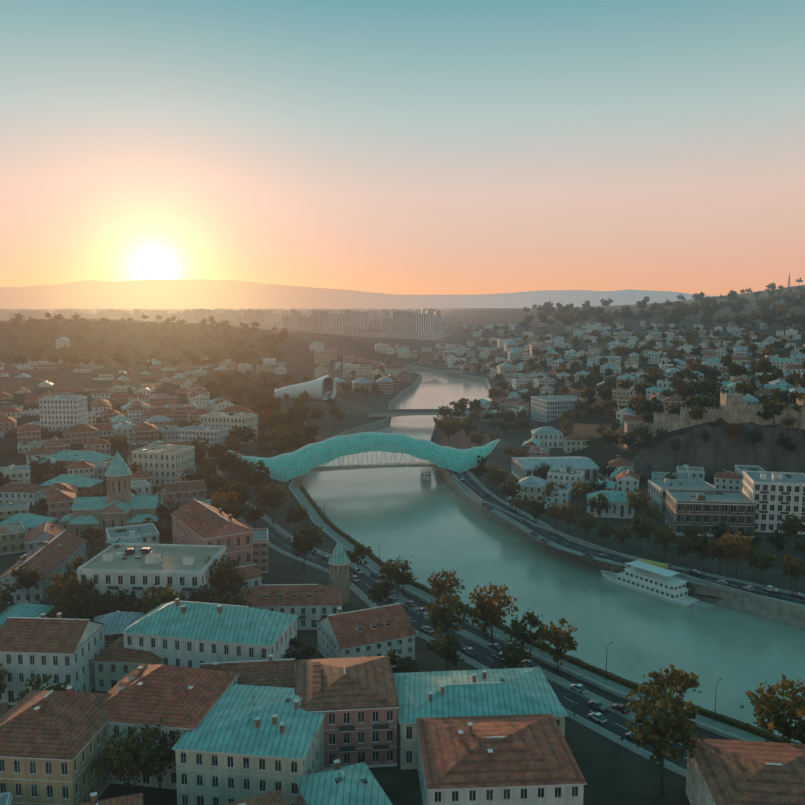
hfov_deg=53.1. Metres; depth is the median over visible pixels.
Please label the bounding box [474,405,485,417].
tree
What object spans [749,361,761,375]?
tree
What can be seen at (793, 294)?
tree
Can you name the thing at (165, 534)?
tree
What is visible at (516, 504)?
tree
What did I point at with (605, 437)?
tree
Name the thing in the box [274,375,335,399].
rike concert hall
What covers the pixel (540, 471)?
tree
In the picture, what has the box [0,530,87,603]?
red roof row
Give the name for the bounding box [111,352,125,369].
tree
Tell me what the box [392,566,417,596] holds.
tree
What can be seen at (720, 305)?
tree
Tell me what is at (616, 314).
tree
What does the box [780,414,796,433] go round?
tree
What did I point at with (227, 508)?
tree
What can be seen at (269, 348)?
tree
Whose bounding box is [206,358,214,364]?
tree
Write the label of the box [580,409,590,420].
tree
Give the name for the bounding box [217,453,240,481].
tree
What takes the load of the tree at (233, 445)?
on the ground
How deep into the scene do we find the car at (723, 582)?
278.43 m
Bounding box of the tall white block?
[39,396,87,432]
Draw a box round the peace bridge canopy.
[232,432,498,480]
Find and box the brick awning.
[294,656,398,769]
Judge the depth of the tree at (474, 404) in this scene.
703.27 m
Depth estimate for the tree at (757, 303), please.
2208.55 m
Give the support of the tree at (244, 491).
on the ground
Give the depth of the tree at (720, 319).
1492.00 m
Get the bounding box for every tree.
[0,474,11,486]
[0,579,16,608]
[0,663,6,693]
[1,352,16,365]
[4,427,17,436]
[6,447,20,454]
[10,562,46,602]
[13,670,56,701]
[14,313,22,319]
[14,353,27,363]
[29,455,50,480]
[30,354,41,361]
[30,469,44,483]
[33,498,47,514]
[41,426,50,437]
[43,570,73,610]
[45,681,78,691]
[47,605,75,618]
[48,354,59,363]
[48,577,77,609]
[50,428,62,438]
[53,314,62,321]
[53,460,67,473]
[56,588,114,620]
[58,345,69,351]
[59,352,67,361]
[59,569,74,584]
[66,355,77,367]
[66,550,94,575]
[66,568,98,595]
[67,334,76,344]
[67,586,91,614]
[69,346,80,355]
[71,312,80,319]
[77,526,104,550]
[79,589,110,618]
[81,356,91,367]
[82,489,104,496]
[88,493,103,496]
[90,725,160,794]
[94,592,123,614]
[96,539,123,553]
[100,318,109,323]
[106,588,145,611]
[109,434,129,451]
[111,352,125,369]
[126,600,153,611]
[129,463,144,472]
[129,718,179,801]
[139,586,165,610]
[140,584,185,615]
[142,359,152,369]
[142,517,160,529]
[148,352,160,359]
[150,321,157,326]
[155,498,178,527]
[157,521,172,541]
[170,360,179,366]
[180,468,215,486]
[181,349,191,360]
[185,419,201,425]
[186,585,214,602]
[187,353,199,363]
[190,435,208,461]
[192,582,219,602]
[194,444,206,467]
[194,457,218,475]
[198,359,207,365]
[204,382,215,390]
[205,555,244,603]
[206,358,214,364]
[206,445,219,459]
[206,489,242,515]
[207,489,223,500]
[208,474,232,492]
[209,392,216,399]
[209,481,230,493]
[210,323,218,331]
[211,353,222,367]
[213,443,223,454]
[214,371,220,377]
[216,445,230,456]
[216,574,250,598]
[217,450,241,480]
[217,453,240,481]
[220,481,251,519]
[220,588,251,606]
[222,320,229,326]
[222,480,253,507]
[224,435,240,448]
[227,456,250,478]
[229,425,239,439]
[229,438,242,451]
[231,399,240,405]
[232,505,243,519]
[234,371,241,377]
[239,351,250,361]
[239,426,256,453]
[240,501,268,528]
[242,460,274,498]
[251,321,258,327]
[251,483,271,510]
[255,483,290,522]
[256,409,265,425]
[256,442,273,454]
[258,370,268,376]
[258,423,269,434]
[258,430,271,442]
[259,408,277,431]
[264,345,273,355]
[266,411,288,425]
[267,427,287,441]
[268,380,279,388]
[268,398,280,409]
[269,353,279,360]
[272,351,284,358]
[272,431,298,452]
[274,442,285,454]
[277,335,285,346]
[280,331,287,337]
[280,428,303,449]
[282,374,292,382]
[282,636,316,660]
[285,405,299,416]
[285,503,308,531]
[287,408,298,417]
[287,522,324,573]
[294,409,309,429]
[296,400,303,409]
[296,429,307,442]
[296,441,307,449]
[298,403,310,411]
[299,391,308,397]
[299,435,308,445]
[300,425,312,435]
[302,374,310,380]
[303,394,310,401]
[304,435,318,443]
[306,424,320,436]
[307,405,326,419]
[325,397,335,405]
[329,407,340,419]
[332,410,345,420]
[340,382,350,395]
[346,543,374,569]
[363,388,369,398]
[367,579,397,605]
[372,384,378,389]
[372,388,382,395]
[374,373,380,379]
[376,559,399,582]
[382,556,413,595]
[384,649,424,672]
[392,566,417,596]
[421,592,472,631]
[425,568,464,602]
[426,625,463,670]
[433,415,442,430]
[434,418,450,438]
[438,405,452,416]
[441,422,457,434]
[447,417,463,435]
[449,398,466,410]
[450,407,465,416]
[464,415,472,423]
[464,422,477,439]
[468,399,482,411]
[468,430,486,444]
[468,582,518,642]
[469,409,481,420]
[471,603,498,640]
[472,361,482,368]
[473,462,489,483]
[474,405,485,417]
[476,455,486,464]
[483,412,495,423]
[486,467,508,492]
[487,465,498,473]
[488,388,501,399]
[488,406,501,410]
[488,420,500,427]
[488,432,499,448]
[490,399,500,406]
[494,374,503,380]
[494,412,502,422]
[496,639,530,668]
[498,379,506,385]
[499,410,506,420]
[499,422,512,430]
[499,478,523,506]
[500,384,507,391]
[502,446,513,459]
[504,611,548,658]
[505,412,516,421]
[508,419,520,432]
[510,448,525,456]
[511,495,528,514]
[517,389,532,401]
[517,409,527,418]
[519,320,528,329]
[519,419,529,429]
[522,384,533,391]
[524,315,534,321]
[526,497,546,523]
[527,358,537,366]
[531,363,537,372]
[532,348,542,356]
[534,461,551,478]
[535,384,542,391]
[536,310,546,317]
[537,305,544,310]
[538,617,577,672]
[539,314,547,326]
[539,359,548,369]
[543,310,551,315]
[543,482,558,498]
[544,501,565,529]
[548,319,555,325]
[553,313,566,322]
[553,346,562,352]
[554,376,564,387]
[555,501,582,534]
[556,367,564,372]
[559,362,565,368]
[559,384,570,394]
[560,419,573,432]
[561,304,570,311]
[562,410,573,417]
[563,318,572,325]
[564,429,575,435]
[565,309,574,322]
[565,365,575,373]
[566,373,574,381]
[568,313,582,327]
[569,380,584,390]
[570,361,579,368]
[570,410,580,419]
[572,480,590,507]
[574,398,590,410]
[577,386,593,404]
[578,308,589,324]
[578,312,587,320]
[578,353,586,362]
[578,375,587,383]
[579,513,596,540]
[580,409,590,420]
[581,387,595,405]
[582,302,589,308]
[584,437,596,451]
[584,493,612,519]
[586,374,594,385]
[586,397,596,403]
[586,405,595,419]
[587,476,606,492]
[588,363,599,372]
[589,366,599,374]
[590,370,603,385]
[591,306,604,322]
[592,404,611,419]
[595,314,604,321]
[596,425,605,437]
[596,521,616,546]
[597,387,612,404]
[600,299,609,310]
[600,429,617,454]
[600,463,616,479]
[602,406,616,418]
[603,309,611,316]
[603,315,614,323]
[603,368,612,376]
[604,376,616,393]
[604,411,614,422]
[606,399,616,407]
[607,431,620,450]
[610,419,620,430]
[611,309,620,320]
[612,345,621,352]
[614,525,631,550]
[615,349,622,355]
[616,377,633,388]
[618,431,638,454]
[620,310,629,318]
[620,402,633,409]
[620,682,706,795]
[621,304,630,319]
[622,347,633,358]
[625,487,650,520]
[625,513,657,552]
[626,312,635,320]
[627,366,637,371]
[629,392,646,411]
[633,345,644,353]
[633,423,649,446]
[634,313,643,321]
[634,380,652,395]
[634,468,647,488]
[635,333,642,341]
[636,411,648,417]
[637,300,647,308]
[638,397,660,422]
[639,371,662,385]
[640,344,652,352]
[641,355,650,361]
[641,431,652,446]
[641,504,664,524]
[642,310,653,322]
[642,664,701,711]
[646,339,657,346]
[647,367,662,375]
[648,304,658,311]
[649,403,663,413]
[649,523,677,556]
[656,428,667,442]
[658,303,666,311]
[661,332,667,340]
[661,389,673,396]
[663,315,671,324]
[663,471,677,479]
[665,299,672,307]
[667,359,678,365]
[667,403,688,415]
[668,375,685,389]
[669,438,680,453]
[670,310,685,325]
[670,351,684,360]
[671,304,685,313]
[673,300,681,307]
[673,369,691,379]
[674,348,685,353]
[674,382,693,396]
[675,535,694,564]
[676,404,688,415]
[677,330,683,336]
[679,365,698,380]
[681,395,701,406]
[681,524,705,542]
[683,335,695,344]
[685,305,696,320]
[685,380,701,395]
[686,358,702,371]
[686,395,714,408]
[686,533,721,570]
[687,404,706,413]
[688,409,703,419]
[690,346,703,355]
[691,301,701,307]
[691,306,701,319]
[694,292,704,303]
[698,430,710,444]
[699,314,712,327]
[699,380,712,395]
[700,305,715,313]
[700,364,708,374]
[701,297,712,305]
[701,317,712,325]
[701,377,722,393]
[704,538,737,573]
[706,302,719,313]
[706,366,723,376]
[706,374,717,381]
[707,343,715,348]
[707,397,719,408]
[711,390,719,400]
[711,522,732,541]
[712,387,728,393]
[713,301,723,310]
[713,330,720,337]
[715,315,727,326]
[716,417,727,430]
[719,532,755,576]
[720,315,731,326]
[720,337,729,344]
[720,355,733,370]
[722,422,744,446]
[726,347,733,355]
[726,364,739,375]
[727,341,735,346]
[727,362,748,375]
[728,292,736,299]
[731,316,749,325]
[731,336,740,341]
[732,380,754,394]
[733,305,742,312]
[735,300,746,313]
[739,341,750,346]
[740,530,760,549]
[740,673,804,743]
[741,333,752,341]
[741,360,755,365]
[745,428,764,451]
[746,548,777,583]
[747,310,760,325]
[748,343,757,351]
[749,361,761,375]
[751,336,760,341]
[752,392,768,404]
[753,291,761,298]
[753,359,773,373]
[754,372,773,382]
[755,299,762,305]
[756,310,774,330]
[756,411,773,423]
[759,333,768,341]
[762,347,776,356]
[762,394,782,403]
[762,399,787,424]
[764,308,781,317]
[765,529,785,557]
[768,289,775,295]
[769,283,775,288]
[770,368,783,379]
[772,339,786,355]
[772,387,789,402]
[773,303,787,318]
[775,289,782,294]
[775,433,791,454]
[776,316,792,327]
[777,513,804,549]
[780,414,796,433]
[780,555,804,587]
[782,289,792,296]
[782,295,794,302]
[782,346,791,354]
[786,372,800,385]
[787,290,798,298]
[787,311,804,324]
[787,390,804,404]
[787,443,797,451]
[791,396,804,411]
[792,297,804,306]
[793,324,801,330]
[793,376,804,388]
[795,539,804,559]
[796,292,804,298]
[796,722,804,743]
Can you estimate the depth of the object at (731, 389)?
508.60 m
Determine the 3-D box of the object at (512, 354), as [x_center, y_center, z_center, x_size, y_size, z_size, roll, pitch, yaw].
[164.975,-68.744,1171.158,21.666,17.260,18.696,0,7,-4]
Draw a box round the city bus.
[637,558,667,568]
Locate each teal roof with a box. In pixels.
[0,510,56,536]
[0,603,54,628]
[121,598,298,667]
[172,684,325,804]
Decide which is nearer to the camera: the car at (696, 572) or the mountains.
the car at (696, 572)
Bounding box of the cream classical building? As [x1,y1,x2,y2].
[199,411,257,443]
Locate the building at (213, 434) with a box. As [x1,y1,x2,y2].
[177,424,228,458]
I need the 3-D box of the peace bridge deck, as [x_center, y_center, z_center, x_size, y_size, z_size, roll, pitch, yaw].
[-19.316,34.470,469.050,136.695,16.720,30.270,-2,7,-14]
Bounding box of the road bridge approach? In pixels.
[264,411,368,413]
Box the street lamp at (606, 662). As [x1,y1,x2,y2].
[605,642,612,679]
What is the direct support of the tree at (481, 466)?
on the ground
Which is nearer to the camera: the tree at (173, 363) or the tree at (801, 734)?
the tree at (801, 734)
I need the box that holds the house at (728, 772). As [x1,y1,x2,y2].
[686,738,804,804]
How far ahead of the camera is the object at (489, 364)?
1197.19 m
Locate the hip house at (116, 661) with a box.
[91,636,162,690]
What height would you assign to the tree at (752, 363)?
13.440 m
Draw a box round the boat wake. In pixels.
[691,594,722,610]
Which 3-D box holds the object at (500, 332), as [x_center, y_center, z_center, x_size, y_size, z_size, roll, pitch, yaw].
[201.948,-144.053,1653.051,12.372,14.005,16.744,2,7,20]
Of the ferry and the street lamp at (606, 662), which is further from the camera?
the ferry
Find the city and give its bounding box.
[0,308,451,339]
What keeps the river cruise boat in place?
on the river water
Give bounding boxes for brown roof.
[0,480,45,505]
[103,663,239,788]
[200,654,295,687]
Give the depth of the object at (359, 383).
922.95 m
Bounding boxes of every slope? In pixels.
[452,409,468,420]
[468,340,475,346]
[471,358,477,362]
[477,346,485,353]
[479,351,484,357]
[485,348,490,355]
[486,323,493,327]
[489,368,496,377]
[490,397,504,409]
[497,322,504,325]
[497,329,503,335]
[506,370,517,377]
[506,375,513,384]
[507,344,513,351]
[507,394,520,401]
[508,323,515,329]
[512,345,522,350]
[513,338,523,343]
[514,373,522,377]
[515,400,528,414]
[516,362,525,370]
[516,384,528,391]
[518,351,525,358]
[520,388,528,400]
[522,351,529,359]
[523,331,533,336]
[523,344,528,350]
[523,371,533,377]
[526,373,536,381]
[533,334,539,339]
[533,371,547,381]
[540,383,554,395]
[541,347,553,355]
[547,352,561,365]
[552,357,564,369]
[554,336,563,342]
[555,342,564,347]
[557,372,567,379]
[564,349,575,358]
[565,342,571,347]
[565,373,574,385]
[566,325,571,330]
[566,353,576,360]
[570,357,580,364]
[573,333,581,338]
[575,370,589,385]
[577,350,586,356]
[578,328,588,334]
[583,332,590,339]
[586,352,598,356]
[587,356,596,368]
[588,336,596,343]
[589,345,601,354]
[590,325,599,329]
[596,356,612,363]
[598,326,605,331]
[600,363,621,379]
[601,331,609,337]
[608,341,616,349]
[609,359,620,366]
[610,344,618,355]
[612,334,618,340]
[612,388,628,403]
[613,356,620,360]
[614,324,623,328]
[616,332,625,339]
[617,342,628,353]
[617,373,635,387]
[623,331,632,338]
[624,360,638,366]
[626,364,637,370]
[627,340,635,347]
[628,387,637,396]
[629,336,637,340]
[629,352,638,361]
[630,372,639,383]
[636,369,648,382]
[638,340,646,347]
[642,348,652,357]
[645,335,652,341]
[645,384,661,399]
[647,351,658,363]
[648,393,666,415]
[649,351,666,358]
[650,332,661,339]
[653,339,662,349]
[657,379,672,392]
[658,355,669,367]
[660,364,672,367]
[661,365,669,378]
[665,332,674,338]
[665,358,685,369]
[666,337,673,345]
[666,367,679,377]
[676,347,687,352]
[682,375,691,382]
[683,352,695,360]
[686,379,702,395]
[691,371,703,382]
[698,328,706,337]
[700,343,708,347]
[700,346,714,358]
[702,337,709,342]
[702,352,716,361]
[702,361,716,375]
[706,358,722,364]
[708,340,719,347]
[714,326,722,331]
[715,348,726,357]
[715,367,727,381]
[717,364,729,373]
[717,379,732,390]
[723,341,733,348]
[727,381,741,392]
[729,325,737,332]
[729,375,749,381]
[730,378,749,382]
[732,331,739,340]
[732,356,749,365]
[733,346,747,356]
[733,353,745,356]
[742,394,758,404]
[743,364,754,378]
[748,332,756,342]
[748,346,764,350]
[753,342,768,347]
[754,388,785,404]
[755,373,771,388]
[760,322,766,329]
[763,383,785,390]
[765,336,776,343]
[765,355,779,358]
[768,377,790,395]
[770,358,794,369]
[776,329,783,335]
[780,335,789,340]
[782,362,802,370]
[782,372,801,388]
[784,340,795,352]
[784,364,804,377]
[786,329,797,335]
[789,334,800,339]
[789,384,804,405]
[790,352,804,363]
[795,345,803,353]
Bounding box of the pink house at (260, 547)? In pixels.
[252,528,268,572]
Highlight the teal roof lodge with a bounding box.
[586,490,634,518]
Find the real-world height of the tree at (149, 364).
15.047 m
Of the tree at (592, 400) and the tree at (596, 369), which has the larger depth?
the tree at (596, 369)
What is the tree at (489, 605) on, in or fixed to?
on the ground
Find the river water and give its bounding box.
[295,357,804,743]
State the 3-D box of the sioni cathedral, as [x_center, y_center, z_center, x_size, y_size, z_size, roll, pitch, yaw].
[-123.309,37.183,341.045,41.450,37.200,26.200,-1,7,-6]
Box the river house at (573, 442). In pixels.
[563,434,596,452]
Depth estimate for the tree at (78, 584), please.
243.85 m
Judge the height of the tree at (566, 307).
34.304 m
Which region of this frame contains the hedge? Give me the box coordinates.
[300,486,800,743]
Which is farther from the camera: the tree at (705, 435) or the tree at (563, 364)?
the tree at (563, 364)
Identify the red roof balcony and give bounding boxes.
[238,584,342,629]
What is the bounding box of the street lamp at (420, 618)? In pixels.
[420,602,425,634]
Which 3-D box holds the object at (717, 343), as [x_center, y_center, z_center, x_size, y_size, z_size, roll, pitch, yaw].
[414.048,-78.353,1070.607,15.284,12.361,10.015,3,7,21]
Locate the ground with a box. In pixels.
[0,363,804,804]
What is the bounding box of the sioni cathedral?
[59,448,167,541]
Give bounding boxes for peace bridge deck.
[250,452,477,481]
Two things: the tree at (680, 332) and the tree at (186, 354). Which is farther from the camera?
the tree at (186, 354)
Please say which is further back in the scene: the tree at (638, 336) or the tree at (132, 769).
the tree at (638, 336)
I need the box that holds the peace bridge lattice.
[228,432,499,480]
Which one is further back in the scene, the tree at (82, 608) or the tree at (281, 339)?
the tree at (281, 339)
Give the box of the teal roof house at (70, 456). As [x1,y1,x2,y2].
[49,449,113,470]
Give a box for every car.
[40,595,46,602]
[351,575,359,581]
[353,568,361,573]
[370,572,379,578]
[391,597,399,603]
[405,600,415,606]
[415,607,427,614]
[421,626,433,632]
[462,647,476,655]
[488,643,501,650]
[492,651,503,659]
[521,659,537,667]
[570,683,587,693]
[583,553,593,557]
[587,700,606,711]
[588,712,606,723]
[598,553,610,557]
[611,703,629,713]
[620,562,631,566]
[625,731,642,743]
[688,569,701,575]
[715,579,728,585]
[742,586,756,591]
[762,585,777,592]
[789,591,804,598]
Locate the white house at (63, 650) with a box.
[0,612,105,704]
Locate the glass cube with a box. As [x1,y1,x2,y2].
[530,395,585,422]
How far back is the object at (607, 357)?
864.51 m
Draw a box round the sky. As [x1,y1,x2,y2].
[0,0,804,295]
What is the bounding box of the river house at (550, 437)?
[531,426,562,447]
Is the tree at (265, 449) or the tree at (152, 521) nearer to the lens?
the tree at (152, 521)
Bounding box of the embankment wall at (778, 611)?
[288,354,804,740]
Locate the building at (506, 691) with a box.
[393,667,567,769]
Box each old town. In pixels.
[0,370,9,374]
[0,392,12,399]
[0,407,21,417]
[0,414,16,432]
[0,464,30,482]
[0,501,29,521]
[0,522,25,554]
[0,703,7,716]
[0,792,12,804]
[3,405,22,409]
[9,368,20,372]
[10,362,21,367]
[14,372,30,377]
[15,387,30,393]
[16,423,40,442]
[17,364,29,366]
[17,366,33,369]
[17,440,41,452]
[22,409,39,415]
[24,396,42,403]
[25,445,53,467]
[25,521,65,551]
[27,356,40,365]
[30,454,55,478]
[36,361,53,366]
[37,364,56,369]
[38,380,53,387]
[40,390,57,397]
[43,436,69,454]
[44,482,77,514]
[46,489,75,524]
[54,387,73,394]
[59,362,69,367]
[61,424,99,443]
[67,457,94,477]
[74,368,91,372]
[74,387,86,391]
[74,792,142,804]
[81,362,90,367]
[82,446,104,453]
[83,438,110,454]
[86,388,99,394]
[88,411,95,425]
[90,397,111,409]
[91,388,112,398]
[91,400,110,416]
[91,460,111,479]
[92,423,112,436]
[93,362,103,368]
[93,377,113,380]
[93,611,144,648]
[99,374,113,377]
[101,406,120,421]
[104,382,121,390]
[104,536,143,547]
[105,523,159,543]
[109,414,132,424]
[110,387,126,393]
[110,394,127,402]
[111,380,127,383]
[112,420,135,442]
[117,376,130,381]
[121,403,129,414]
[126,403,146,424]
[127,455,131,467]
[128,393,148,402]
[128,441,148,454]
[129,400,151,410]
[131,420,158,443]
[131,468,152,493]
[131,480,150,495]
[132,387,155,391]
[134,386,149,396]
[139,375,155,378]
[139,383,162,388]
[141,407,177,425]
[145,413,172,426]
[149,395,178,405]
[150,393,167,395]
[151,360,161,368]
[151,405,171,410]
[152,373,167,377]
[154,440,190,445]
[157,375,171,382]
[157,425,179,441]
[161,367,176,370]
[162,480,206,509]
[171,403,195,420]
[172,374,186,384]
[175,469,206,495]
[176,387,187,394]
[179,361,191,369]
[180,380,193,389]
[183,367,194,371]
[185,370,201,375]
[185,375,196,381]
[186,387,196,398]
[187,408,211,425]
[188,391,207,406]
[189,383,205,389]
[189,387,209,400]
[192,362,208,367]
[192,401,208,409]
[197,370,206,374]
[200,499,223,511]
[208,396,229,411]
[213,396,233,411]
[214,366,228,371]
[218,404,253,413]
[220,359,230,366]
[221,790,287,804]
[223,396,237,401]
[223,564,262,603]
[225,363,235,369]
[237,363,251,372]
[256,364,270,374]
[262,358,275,363]
[268,362,285,367]
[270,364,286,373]
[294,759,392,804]
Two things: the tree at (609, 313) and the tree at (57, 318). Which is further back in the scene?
the tree at (609, 313)
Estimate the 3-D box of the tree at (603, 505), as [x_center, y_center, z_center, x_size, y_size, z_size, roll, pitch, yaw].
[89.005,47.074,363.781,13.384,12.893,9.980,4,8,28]
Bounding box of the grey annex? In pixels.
[647,478,717,514]
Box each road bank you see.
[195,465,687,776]
[446,469,804,606]
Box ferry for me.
[420,467,430,480]
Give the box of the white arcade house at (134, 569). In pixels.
[76,543,226,614]
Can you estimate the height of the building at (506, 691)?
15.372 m
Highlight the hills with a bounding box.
[0,285,804,516]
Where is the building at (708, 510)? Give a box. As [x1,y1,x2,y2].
[665,489,756,537]
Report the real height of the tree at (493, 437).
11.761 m
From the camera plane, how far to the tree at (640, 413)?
512.85 m
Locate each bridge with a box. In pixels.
[369,409,491,416]
[404,369,461,375]
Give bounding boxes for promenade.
[292,488,776,742]
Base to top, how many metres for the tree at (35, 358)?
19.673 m
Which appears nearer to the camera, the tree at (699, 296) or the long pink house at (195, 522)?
the long pink house at (195, 522)
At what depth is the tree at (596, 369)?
733.14 m
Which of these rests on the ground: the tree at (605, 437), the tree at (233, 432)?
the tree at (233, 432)
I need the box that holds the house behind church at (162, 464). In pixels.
[131,444,194,485]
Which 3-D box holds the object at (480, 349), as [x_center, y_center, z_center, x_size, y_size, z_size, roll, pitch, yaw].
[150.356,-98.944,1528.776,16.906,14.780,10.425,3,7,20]
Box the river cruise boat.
[601,560,698,607]
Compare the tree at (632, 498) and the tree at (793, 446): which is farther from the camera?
the tree at (793, 446)
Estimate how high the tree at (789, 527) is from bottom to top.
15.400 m
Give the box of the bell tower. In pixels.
[328,540,349,603]
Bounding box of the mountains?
[0,279,714,309]
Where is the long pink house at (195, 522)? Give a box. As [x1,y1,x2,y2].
[170,498,253,568]
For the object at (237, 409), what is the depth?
642.54 m
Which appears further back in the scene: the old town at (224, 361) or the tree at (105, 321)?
the tree at (105, 321)
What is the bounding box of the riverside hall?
[511,456,598,483]
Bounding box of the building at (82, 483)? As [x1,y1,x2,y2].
[40,470,103,496]
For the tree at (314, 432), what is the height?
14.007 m
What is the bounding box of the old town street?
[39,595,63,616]
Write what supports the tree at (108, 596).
on the ground
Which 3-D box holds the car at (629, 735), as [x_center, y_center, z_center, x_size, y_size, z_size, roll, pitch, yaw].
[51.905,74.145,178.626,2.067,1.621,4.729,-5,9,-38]
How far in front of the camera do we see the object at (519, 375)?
950.03 m
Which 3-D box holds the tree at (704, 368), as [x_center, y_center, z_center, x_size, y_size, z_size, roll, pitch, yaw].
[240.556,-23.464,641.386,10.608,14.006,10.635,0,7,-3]
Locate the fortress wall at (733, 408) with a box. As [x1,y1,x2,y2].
[624,391,804,448]

